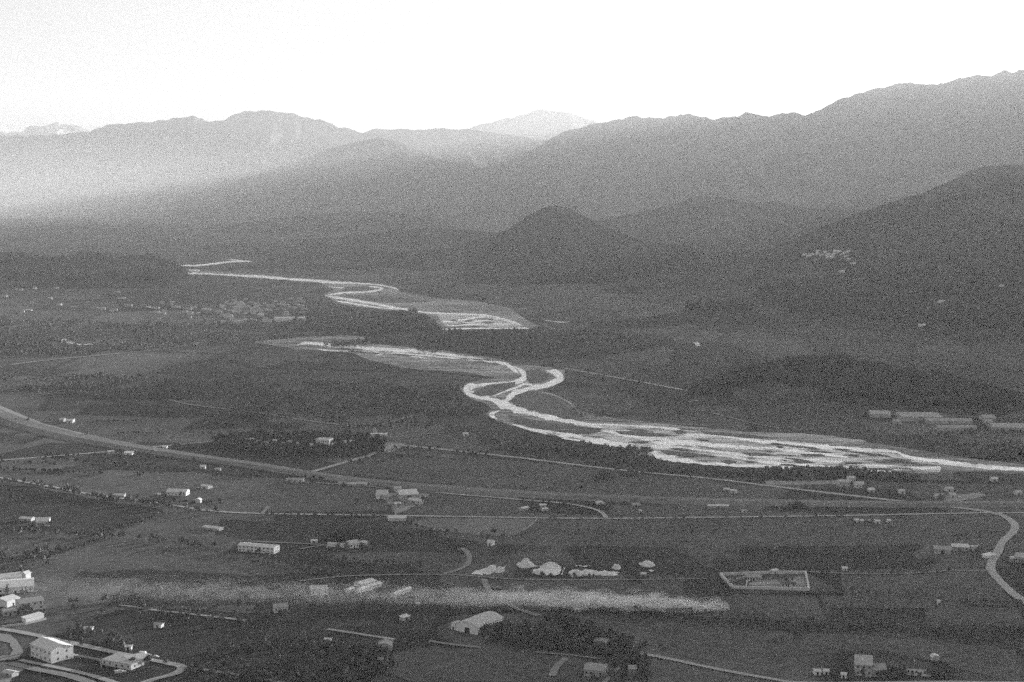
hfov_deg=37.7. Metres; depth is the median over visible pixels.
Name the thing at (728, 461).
gravel island
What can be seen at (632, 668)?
hut
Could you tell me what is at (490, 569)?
gravel heap
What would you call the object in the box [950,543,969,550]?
barn
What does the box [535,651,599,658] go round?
track
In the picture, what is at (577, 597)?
field
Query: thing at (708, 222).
hill
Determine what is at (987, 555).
shed
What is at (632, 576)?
field
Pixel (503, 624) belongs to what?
hedge tree
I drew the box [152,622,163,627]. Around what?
shed
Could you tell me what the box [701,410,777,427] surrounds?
track
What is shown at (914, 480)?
field
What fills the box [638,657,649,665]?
hedge tree
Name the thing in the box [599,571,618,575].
gravel heap
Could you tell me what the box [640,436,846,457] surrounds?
river channel
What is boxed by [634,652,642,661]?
hedge tree
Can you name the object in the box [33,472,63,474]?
field
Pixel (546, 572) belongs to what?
gravel heap
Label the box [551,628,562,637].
hedge tree
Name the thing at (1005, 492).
field
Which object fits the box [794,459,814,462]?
gravel island
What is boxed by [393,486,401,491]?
shed
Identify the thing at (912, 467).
river channel
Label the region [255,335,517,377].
river bed
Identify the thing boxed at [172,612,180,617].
hedge tree
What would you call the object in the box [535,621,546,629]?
hedge tree
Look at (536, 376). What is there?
gravel island
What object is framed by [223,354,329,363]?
field
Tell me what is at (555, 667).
track
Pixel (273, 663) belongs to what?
trees
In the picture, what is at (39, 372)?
field
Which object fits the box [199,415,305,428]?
field
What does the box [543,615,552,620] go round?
hedge tree
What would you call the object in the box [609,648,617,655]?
hedge tree
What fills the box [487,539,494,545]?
hut
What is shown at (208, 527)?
long shed
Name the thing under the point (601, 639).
cottage
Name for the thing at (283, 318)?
works hall
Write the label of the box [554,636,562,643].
hedge tree
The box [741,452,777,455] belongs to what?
gravel island
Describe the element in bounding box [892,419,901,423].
works hall
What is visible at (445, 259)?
hill
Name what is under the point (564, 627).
hedge tree
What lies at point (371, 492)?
field
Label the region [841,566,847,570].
hut
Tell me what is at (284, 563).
field
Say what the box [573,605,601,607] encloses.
field
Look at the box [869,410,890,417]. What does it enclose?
works hall
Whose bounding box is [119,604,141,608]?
track
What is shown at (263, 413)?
track
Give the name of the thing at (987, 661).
field
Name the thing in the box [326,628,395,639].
road
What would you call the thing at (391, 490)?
field
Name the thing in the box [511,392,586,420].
gravel island
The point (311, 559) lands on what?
field
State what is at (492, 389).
gravel island
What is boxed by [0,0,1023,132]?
sky
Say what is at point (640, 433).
gravel island
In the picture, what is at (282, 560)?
field
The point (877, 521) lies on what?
cabin
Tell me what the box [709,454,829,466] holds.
river channel
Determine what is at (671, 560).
field
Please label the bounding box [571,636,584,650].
hedge tree
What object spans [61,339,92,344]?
quarry floor
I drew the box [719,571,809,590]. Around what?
perimeter wall
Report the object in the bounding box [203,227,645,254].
hill
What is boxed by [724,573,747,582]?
dividing wall
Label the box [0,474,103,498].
field
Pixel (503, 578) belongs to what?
track
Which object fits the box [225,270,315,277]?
gravel island
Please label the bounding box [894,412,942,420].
works hall
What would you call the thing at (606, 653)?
hedge tree
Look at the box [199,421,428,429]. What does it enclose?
field
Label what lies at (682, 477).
field
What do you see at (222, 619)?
hedge tree
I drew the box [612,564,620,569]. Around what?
gravel heap
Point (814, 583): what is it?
field
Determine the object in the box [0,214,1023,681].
ground
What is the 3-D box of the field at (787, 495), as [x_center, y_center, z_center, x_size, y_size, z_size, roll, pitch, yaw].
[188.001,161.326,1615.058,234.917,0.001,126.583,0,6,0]
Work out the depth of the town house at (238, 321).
3688.33 m
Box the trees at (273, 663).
[0,450,1023,681]
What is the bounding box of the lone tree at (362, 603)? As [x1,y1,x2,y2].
[359,600,365,610]
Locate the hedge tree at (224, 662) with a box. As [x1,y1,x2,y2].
[219,659,227,667]
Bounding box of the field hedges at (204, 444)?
[0,295,1023,503]
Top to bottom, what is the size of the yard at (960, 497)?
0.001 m
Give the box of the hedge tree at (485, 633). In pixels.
[482,630,488,636]
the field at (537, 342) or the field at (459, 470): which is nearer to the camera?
the field at (459, 470)
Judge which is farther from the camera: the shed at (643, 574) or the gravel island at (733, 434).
the gravel island at (733, 434)
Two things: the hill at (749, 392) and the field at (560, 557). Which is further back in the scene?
the hill at (749, 392)
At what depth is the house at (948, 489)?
1610.40 m
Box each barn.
[0,571,21,579]
[375,490,387,498]
[388,515,406,520]
[395,489,418,499]
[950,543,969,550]
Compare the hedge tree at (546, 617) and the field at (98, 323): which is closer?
the hedge tree at (546, 617)
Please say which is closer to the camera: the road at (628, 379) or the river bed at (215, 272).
the road at (628, 379)
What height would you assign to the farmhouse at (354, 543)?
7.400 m
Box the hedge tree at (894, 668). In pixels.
[890,665,897,675]
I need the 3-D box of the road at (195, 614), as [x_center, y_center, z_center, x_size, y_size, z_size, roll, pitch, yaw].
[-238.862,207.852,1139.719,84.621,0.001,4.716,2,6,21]
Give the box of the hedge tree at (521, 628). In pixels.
[515,623,524,629]
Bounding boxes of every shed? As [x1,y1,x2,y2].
[0,594,20,607]
[1,669,19,677]
[18,516,34,521]
[21,612,43,621]
[114,493,125,497]
[124,451,133,454]
[124,645,131,649]
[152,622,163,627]
[202,525,223,530]
[327,542,348,547]
[347,482,357,485]
[357,482,367,485]
[359,540,367,545]
[370,433,386,436]
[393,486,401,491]
[399,613,409,620]
[519,506,528,510]
[595,501,605,504]
[640,572,646,576]
[707,504,728,507]
[729,489,737,493]
[813,669,821,674]
[822,668,829,674]
[840,672,847,678]
[867,488,874,492]
[897,489,904,493]
[982,552,995,558]
[989,477,997,481]
[1009,556,1014,562]
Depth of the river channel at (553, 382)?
2492.59 m
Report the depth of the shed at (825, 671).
999.80 m
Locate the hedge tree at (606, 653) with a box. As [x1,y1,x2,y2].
[603,649,610,659]
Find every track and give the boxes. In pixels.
[8,662,95,681]
[9,342,200,364]
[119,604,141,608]
[170,400,366,427]
[181,665,284,681]
[256,541,324,544]
[300,574,714,580]
[303,481,378,487]
[372,415,414,441]
[390,432,444,437]
[428,640,480,647]
[443,548,471,573]
[481,579,540,615]
[521,519,537,530]
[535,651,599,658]
[549,657,568,675]
[575,419,709,425]
[602,653,643,681]
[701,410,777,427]
[810,570,991,573]
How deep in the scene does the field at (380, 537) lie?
1404.68 m
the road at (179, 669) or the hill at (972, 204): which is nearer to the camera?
the road at (179, 669)
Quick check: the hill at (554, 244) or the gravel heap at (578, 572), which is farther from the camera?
the hill at (554, 244)
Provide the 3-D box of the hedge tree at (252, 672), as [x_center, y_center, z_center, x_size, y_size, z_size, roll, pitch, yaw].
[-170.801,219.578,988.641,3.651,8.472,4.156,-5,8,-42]
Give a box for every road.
[0,451,104,460]
[0,477,1023,518]
[0,627,185,681]
[18,659,117,681]
[149,609,246,620]
[152,440,213,446]
[311,444,397,470]
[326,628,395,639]
[398,444,1006,515]
[434,492,607,517]
[564,368,687,390]
[639,652,1023,681]
[986,513,1023,603]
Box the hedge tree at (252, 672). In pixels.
[250,668,254,677]
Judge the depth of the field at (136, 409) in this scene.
2209.37 m
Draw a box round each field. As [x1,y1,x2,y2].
[0,330,152,338]
[0,337,73,341]
[0,343,47,351]
[0,367,90,377]
[0,379,137,387]
[0,427,23,432]
[0,437,137,453]
[0,443,125,472]
[0,444,20,450]
[0,457,81,478]
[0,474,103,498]
[0,485,163,533]
[0,529,93,555]
[0,533,91,557]
[0,556,55,564]
[0,561,40,573]
[0,579,119,616]
[14,416,195,437]
[16,535,199,549]
[19,473,62,475]
[19,571,254,612]
[24,411,149,421]
[26,338,125,343]
[30,560,60,583]
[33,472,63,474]
[38,388,235,400]
[46,540,317,575]
[52,322,183,324]
[54,363,184,376]
[60,470,280,504]
[72,405,199,416]
[73,569,236,580]
[82,404,278,415]
[84,374,174,386]
[91,513,215,541]
[95,491,137,504]
[96,442,329,479]
[103,432,181,441]
[105,567,308,606]
[108,512,212,534]
[111,295,161,296]
[116,607,156,610]
[118,306,202,309]
[128,333,230,343]
[131,478,324,512]
[150,416,181,417]
[151,428,369,452]
[177,304,233,307]
[180,421,344,432]
[184,513,275,531]
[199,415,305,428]
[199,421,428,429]
[200,535,248,543]
[202,416,216,420]
[207,307,269,310]
[215,519,478,552]
[220,553,265,559]
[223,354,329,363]
[223,551,334,570]
[224,542,303,559]
[239,511,325,515]
[246,384,368,399]
[246,518,314,539]
[250,540,284,543]
[261,559,306,566]
[262,410,433,423]
[263,570,440,613]
[274,487,384,511]
[275,516,376,517]
[277,407,333,409]
[282,434,550,449]
[284,428,408,431]
[285,543,462,570]
[297,583,455,620]
[299,500,450,516]
[322,450,747,495]
[324,473,498,488]
[324,483,392,509]
[328,453,346,461]
[328,551,534,566]
[330,457,373,462]
[345,442,452,456]
[351,425,447,433]
[380,489,394,493]
[386,646,545,681]
[392,500,608,519]
[396,513,581,531]
[401,518,534,536]
[411,589,536,615]
[414,566,428,570]
[417,488,501,500]
[425,557,520,586]
[437,519,678,546]
[442,449,490,453]
[451,585,604,601]
[452,555,629,596]
[468,484,792,510]
[469,588,575,611]
[503,337,576,343]
[511,563,589,577]
[517,497,662,515]
[525,541,724,547]
[542,556,563,558]
[546,518,979,542]
[564,479,704,497]
[566,545,714,574]
[573,600,673,607]
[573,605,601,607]
[600,468,629,472]
[605,581,691,601]
[606,599,721,609]
[608,504,765,521]
[623,574,650,582]
[645,574,682,588]
[655,631,1019,680]
[673,476,692,478]
[682,567,782,598]
[691,595,825,619]
[693,478,778,485]
[705,480,801,499]
[713,558,739,566]
[715,561,840,582]
[725,573,835,592]
[739,544,939,569]
[745,540,908,546]
[760,511,873,520]
[762,506,774,510]
[769,488,952,513]
[778,485,801,486]
[782,583,1023,611]
[785,486,998,507]
[800,480,1023,513]
[806,476,1013,484]
[811,570,839,572]
[821,595,1023,627]
[825,607,925,624]
[840,567,1015,605]
[855,537,935,543]
[861,422,960,434]
[911,543,987,558]
[933,548,1010,566]
[935,535,1023,554]
[939,413,1023,424]
[947,514,1020,532]
[950,562,1023,585]
[955,416,1023,428]
[959,428,1023,444]
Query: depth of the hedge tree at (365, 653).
1027.98 m
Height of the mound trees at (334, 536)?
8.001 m
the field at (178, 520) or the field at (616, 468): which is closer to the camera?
the field at (178, 520)
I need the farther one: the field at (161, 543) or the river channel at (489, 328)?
the river channel at (489, 328)
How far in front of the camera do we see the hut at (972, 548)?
1343.93 m
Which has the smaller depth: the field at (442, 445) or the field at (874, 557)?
the field at (874, 557)
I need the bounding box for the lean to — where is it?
[381,493,393,499]
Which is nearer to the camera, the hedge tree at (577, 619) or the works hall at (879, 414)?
the hedge tree at (577, 619)
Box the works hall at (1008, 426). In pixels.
[986,423,1023,430]
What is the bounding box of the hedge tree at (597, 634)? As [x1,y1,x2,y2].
[592,631,600,637]
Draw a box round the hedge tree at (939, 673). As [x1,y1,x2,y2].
[934,670,943,677]
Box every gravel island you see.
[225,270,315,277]
[340,286,373,290]
[348,295,427,302]
[472,382,514,395]
[509,415,600,433]
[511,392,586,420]
[526,369,548,382]
[616,431,678,435]
[626,428,653,431]
[661,450,703,456]
[674,430,686,433]
[701,431,773,437]
[722,460,735,463]
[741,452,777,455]
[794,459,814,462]
[802,454,824,455]
[840,450,889,456]
[876,461,904,462]
[888,458,912,459]
[893,460,917,462]
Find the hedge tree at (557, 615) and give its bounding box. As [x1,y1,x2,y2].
[553,610,560,619]
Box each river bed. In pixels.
[189,270,336,282]
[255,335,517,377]
[322,283,537,329]
[460,364,1023,473]
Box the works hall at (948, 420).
[923,418,972,423]
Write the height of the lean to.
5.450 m
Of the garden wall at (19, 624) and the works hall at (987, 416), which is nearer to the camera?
the garden wall at (19, 624)
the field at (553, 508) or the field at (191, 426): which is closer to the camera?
the field at (553, 508)
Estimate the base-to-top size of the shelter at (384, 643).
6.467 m
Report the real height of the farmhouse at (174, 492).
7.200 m
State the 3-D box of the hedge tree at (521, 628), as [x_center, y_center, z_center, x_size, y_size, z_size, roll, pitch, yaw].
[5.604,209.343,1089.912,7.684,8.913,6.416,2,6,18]
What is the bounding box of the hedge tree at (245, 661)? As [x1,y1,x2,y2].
[238,658,247,663]
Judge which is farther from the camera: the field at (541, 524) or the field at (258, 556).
the field at (541, 524)
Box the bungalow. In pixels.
[101,654,143,669]
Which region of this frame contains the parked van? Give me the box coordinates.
[114,669,122,673]
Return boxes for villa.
[15,596,44,611]
[905,660,931,676]
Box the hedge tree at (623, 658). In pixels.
[620,655,629,660]
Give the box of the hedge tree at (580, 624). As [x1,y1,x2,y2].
[573,621,583,627]
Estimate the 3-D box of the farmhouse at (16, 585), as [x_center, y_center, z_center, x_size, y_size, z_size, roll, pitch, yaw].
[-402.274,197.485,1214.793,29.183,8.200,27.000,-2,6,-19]
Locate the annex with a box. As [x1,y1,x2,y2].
[451,620,459,629]
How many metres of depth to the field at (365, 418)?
2131.26 m
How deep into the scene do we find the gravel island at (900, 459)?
1798.44 m
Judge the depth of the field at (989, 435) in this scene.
1974.26 m
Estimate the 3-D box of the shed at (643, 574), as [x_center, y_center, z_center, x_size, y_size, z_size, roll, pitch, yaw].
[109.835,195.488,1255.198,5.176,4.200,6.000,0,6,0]
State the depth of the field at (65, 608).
1158.55 m
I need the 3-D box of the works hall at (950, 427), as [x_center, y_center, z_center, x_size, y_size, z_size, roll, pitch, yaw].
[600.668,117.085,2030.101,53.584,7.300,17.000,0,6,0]
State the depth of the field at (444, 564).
1274.89 m
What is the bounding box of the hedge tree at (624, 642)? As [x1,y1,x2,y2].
[619,637,629,647]
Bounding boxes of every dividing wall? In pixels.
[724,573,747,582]
[747,582,799,584]
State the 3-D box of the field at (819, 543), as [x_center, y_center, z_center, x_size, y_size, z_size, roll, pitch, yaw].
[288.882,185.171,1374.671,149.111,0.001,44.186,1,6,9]
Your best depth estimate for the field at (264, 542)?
1379.04 m
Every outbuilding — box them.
[1,607,16,616]
[872,663,886,676]
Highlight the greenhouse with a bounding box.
[930,653,939,661]
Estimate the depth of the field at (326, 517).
1482.88 m
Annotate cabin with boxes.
[874,519,880,523]
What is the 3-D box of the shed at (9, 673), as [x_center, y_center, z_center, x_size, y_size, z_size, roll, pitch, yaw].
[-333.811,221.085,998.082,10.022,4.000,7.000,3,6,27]
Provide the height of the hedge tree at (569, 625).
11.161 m
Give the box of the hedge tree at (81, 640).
[78,636,83,645]
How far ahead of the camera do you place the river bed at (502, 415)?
2005.53 m
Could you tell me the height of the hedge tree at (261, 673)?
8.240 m
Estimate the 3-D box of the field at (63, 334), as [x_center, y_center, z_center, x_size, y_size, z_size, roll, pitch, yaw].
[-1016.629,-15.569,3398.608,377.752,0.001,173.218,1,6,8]
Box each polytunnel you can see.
[344,586,355,592]
[354,578,376,586]
[355,581,381,592]
[390,586,411,596]
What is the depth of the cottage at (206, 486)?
1627.15 m
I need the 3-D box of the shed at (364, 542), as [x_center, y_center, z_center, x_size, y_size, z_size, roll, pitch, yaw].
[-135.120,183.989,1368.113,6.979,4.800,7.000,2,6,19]
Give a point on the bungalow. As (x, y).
(118, 661)
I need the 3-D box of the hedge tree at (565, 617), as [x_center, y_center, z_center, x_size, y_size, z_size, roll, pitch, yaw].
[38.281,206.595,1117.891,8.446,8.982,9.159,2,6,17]
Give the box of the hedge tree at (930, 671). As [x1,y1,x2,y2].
[925,669,932,674]
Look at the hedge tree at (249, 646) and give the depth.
1049.49 m
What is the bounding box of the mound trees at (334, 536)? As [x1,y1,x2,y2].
[327,529,361,542]
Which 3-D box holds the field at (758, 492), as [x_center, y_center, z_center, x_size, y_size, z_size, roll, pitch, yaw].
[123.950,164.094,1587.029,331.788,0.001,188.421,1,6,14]
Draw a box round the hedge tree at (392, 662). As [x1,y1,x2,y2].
[390,659,394,666]
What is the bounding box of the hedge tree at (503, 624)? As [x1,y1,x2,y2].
[496,620,509,630]
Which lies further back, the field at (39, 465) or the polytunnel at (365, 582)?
the field at (39, 465)
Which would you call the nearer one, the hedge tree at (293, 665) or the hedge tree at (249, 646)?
the hedge tree at (293, 665)
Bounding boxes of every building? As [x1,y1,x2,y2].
[238,542,279,553]
[746,574,761,580]
[749,583,765,585]
[779,574,794,580]
[780,581,796,586]
[933,545,951,553]
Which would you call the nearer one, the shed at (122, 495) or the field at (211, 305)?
the shed at (122, 495)
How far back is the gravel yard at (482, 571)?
1270.59 m
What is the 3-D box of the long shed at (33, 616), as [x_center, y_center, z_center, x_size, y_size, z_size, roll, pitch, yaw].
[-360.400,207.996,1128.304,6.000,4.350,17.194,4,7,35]
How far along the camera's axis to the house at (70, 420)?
2088.01 m
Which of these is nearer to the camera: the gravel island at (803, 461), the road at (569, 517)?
the road at (569, 517)
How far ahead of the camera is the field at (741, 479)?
1678.82 m
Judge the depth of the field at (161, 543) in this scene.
1380.88 m
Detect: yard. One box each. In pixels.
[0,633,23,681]
[385,442,404,452]
[385,492,429,513]
[472,565,505,574]
[532,568,560,574]
[569,569,619,576]
[745,575,806,587]
[765,481,835,484]
[943,493,985,500]
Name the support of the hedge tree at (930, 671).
on the ground at (192, 638)
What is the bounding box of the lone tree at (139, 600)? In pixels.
[137,596,142,608]
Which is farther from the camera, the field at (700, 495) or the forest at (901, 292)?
the forest at (901, 292)
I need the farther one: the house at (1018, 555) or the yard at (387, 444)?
the yard at (387, 444)
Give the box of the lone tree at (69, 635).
[66,625,71,642]
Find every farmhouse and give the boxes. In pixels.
[0,577,33,593]
[166,488,189,495]
[286,478,303,482]
[310,584,327,595]
[346,539,359,548]
[407,497,423,504]
[583,663,607,676]
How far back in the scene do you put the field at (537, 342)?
3209.87 m
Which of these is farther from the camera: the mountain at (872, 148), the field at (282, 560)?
the mountain at (872, 148)
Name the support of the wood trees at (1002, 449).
on the ground at (192, 638)
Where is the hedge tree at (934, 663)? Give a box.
[931,659,937,666]
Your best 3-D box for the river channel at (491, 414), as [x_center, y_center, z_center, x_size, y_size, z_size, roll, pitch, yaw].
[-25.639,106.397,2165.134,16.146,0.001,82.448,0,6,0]
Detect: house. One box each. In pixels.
[21,570,31,577]
[30,637,73,663]
[35,517,50,526]
[66,419,74,422]
[96,307,105,309]
[233,320,243,322]
[253,309,262,311]
[262,319,271,321]
[836,479,850,485]
[846,476,855,482]
[853,481,864,487]
[854,653,872,676]
[934,493,944,498]
[944,487,953,491]
[948,492,956,497]
[1013,490,1021,494]
[1015,552,1023,562]
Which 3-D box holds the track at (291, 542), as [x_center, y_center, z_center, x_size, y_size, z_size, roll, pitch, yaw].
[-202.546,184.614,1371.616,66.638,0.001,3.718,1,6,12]
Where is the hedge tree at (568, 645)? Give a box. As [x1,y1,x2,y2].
[564,641,573,651]
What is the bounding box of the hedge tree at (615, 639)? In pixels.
[609,636,618,642]
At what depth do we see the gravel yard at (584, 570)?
1270.55 m
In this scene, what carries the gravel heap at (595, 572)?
on the gravel yard at (584, 570)
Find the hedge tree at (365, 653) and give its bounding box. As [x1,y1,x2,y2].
[362,650,368,657]
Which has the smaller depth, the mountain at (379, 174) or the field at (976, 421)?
the field at (976, 421)
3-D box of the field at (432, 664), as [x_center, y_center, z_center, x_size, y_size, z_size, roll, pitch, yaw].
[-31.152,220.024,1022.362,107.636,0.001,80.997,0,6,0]
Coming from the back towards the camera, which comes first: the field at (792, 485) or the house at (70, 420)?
the house at (70, 420)
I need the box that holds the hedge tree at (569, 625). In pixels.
[566,622,571,634]
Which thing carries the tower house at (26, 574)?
on the ground at (192, 638)
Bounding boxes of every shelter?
[194,497,201,502]
[378,639,392,650]
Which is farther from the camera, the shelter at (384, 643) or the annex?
the annex
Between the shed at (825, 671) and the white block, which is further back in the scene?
the white block
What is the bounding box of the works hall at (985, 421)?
[982,419,992,424]
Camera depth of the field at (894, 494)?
1569.52 m
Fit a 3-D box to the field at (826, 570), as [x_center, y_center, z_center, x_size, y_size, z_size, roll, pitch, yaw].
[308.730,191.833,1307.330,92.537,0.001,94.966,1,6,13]
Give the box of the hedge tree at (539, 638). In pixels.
[533,635,544,646]
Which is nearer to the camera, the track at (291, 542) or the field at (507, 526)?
the track at (291, 542)
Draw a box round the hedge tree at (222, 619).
[218,616,225,624]
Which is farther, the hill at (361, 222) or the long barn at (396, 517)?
the hill at (361, 222)
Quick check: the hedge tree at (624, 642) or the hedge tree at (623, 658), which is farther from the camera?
the hedge tree at (624, 642)
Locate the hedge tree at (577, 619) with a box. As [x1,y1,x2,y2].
[572,617,582,623]
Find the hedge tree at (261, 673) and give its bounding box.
[258,669,266,676]
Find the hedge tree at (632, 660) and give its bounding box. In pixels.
[630,657,635,664]
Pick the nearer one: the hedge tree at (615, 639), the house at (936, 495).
the hedge tree at (615, 639)
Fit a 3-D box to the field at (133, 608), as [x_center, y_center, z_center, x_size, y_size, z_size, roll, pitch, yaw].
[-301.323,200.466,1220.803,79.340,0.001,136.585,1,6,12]
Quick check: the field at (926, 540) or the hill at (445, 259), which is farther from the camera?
the hill at (445, 259)
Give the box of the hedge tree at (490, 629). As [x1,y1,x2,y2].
[485,627,493,634]
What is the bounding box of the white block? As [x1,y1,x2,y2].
[316,437,332,445]
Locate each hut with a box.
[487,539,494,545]
[590,599,596,605]
[628,665,636,674]
[770,568,778,573]
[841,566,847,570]
[969,545,977,550]
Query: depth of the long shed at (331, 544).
1359.27 m
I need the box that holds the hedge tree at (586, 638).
[581,636,589,643]
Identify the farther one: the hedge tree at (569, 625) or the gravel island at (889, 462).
the gravel island at (889, 462)
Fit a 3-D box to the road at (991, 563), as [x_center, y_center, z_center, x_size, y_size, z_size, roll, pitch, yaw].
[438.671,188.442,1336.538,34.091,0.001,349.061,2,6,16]
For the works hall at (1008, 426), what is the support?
on the ground at (192, 638)
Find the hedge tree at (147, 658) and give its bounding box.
[144,655,150,664]
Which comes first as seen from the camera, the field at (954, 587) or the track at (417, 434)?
the field at (954, 587)
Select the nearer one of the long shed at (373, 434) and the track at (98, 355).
the long shed at (373, 434)
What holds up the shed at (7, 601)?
on the ground at (192, 638)
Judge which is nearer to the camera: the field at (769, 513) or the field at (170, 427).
the field at (769, 513)
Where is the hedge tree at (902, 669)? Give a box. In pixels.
[898,667,905,676]
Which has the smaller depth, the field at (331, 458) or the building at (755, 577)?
the building at (755, 577)
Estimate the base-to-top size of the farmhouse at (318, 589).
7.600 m
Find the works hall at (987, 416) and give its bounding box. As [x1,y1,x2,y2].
[978,414,995,420]
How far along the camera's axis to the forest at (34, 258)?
5383.25 m
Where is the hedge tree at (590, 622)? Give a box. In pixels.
[585,618,596,625]
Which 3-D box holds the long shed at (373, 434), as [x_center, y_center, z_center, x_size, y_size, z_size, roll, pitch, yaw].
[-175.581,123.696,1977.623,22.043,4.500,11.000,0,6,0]
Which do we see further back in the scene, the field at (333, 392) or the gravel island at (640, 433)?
the field at (333, 392)
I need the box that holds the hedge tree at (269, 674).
[264,671,273,681]
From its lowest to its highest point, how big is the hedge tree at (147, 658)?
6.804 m
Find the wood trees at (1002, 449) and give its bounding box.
[0,306,1023,479]
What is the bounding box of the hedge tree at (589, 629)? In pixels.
[586,625,595,632]
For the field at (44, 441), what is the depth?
1927.03 m
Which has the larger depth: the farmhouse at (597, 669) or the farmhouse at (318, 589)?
the farmhouse at (318, 589)
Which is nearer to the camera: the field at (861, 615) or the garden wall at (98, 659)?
the garden wall at (98, 659)
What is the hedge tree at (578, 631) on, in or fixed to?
on the ground at (192, 638)
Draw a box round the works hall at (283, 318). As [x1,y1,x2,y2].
[274,317,304,320]
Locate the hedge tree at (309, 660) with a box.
[304,657,315,666]
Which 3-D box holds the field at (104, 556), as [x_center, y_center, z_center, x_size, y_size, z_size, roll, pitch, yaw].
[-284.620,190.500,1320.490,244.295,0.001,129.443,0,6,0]
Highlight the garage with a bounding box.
[124,652,149,662]
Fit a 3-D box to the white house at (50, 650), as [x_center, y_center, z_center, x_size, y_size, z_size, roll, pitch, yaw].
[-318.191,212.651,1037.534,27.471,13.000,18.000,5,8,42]
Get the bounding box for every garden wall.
[2,618,45,627]
[73,654,101,667]
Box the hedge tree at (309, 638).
[306,635,314,640]
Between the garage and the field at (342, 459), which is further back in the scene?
the field at (342, 459)
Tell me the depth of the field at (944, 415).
2150.68 m
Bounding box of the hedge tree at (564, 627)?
[561,622,566,631]
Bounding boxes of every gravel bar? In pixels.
[437,314,523,326]
[549,423,940,471]
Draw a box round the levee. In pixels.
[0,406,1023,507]
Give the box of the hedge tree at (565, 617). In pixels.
[559,614,568,623]
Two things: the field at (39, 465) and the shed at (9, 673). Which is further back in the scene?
the field at (39, 465)
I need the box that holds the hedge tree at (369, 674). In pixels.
[365,670,374,676]
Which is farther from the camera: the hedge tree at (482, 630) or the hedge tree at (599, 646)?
the hedge tree at (482, 630)
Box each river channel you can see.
[183,261,245,265]
[188,270,397,289]
[298,341,518,373]
[316,348,478,360]
[325,286,382,295]
[328,296,521,325]
[338,301,398,309]
[442,316,484,321]
[445,327,528,329]
[446,318,496,324]
[449,323,512,325]
[463,366,695,441]
[489,411,498,418]
[493,383,534,395]
[505,369,563,403]
[512,424,891,471]
[562,438,610,446]
[593,423,1023,470]
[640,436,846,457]
[650,444,924,469]
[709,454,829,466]
[877,467,939,470]
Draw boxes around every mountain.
[0,109,598,139]
[0,110,546,214]
[175,137,607,222]
[488,70,1023,217]
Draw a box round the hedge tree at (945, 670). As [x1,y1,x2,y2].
[943,668,952,673]
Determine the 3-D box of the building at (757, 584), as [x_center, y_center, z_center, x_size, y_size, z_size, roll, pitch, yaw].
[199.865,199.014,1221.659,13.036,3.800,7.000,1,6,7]
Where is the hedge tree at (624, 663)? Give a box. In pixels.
[617,659,629,667]
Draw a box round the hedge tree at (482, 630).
[479,625,484,635]
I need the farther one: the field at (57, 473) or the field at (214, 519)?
the field at (57, 473)
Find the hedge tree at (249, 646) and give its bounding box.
[244,643,252,650]
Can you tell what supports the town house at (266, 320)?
on the ground at (192, 638)
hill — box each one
[0,254,188,287]
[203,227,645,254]
[208,212,449,233]
[260,246,762,271]
[465,205,699,283]
[590,220,1023,341]
[594,195,868,249]
[615,164,1023,297]
[669,361,1023,416]
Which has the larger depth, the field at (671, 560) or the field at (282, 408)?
the field at (282, 408)
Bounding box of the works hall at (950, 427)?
[935,425,976,430]
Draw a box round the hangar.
[455,611,503,634]
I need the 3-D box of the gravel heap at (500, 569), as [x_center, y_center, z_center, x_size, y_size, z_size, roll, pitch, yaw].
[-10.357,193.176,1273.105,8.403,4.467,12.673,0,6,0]
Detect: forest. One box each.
[0,250,183,279]
[685,217,1023,326]
[689,353,1021,406]
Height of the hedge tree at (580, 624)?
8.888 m
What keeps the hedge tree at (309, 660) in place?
on the ground at (192, 638)
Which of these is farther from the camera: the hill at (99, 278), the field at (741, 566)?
the hill at (99, 278)
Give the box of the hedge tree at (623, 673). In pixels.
[618,670,629,679]
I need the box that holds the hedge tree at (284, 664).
[282,660,287,669]
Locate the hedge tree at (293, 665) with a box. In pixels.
[289,662,296,670]
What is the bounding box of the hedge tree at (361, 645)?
[357,642,366,649]
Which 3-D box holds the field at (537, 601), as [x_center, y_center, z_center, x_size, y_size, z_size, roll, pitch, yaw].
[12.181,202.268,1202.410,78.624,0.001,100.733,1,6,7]
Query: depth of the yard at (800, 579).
1238.11 m
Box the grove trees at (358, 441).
[211,428,387,456]
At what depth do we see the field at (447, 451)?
1860.34 m
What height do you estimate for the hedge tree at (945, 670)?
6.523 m
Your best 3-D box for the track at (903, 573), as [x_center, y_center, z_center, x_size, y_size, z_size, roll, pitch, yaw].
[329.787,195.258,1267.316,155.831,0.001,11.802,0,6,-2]
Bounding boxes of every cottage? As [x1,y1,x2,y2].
[200,484,212,488]
[272,603,288,612]
[593,637,610,647]
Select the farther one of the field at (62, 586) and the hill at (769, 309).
the hill at (769, 309)
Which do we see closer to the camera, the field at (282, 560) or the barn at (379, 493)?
the field at (282, 560)
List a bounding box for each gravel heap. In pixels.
[486,566,495,572]
[495,566,504,572]
[516,558,534,567]
[533,570,550,574]
[540,562,560,568]
[569,569,585,576]
[584,570,599,575]
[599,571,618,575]
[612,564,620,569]
[639,560,654,566]
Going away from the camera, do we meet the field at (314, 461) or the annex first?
the annex
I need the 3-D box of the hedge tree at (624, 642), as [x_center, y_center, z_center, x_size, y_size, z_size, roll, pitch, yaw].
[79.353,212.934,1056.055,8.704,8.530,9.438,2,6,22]
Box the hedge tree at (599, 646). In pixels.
[594,641,604,649]
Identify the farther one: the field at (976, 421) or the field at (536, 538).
the field at (976, 421)
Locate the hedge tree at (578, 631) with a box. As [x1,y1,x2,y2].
[574,627,582,634]

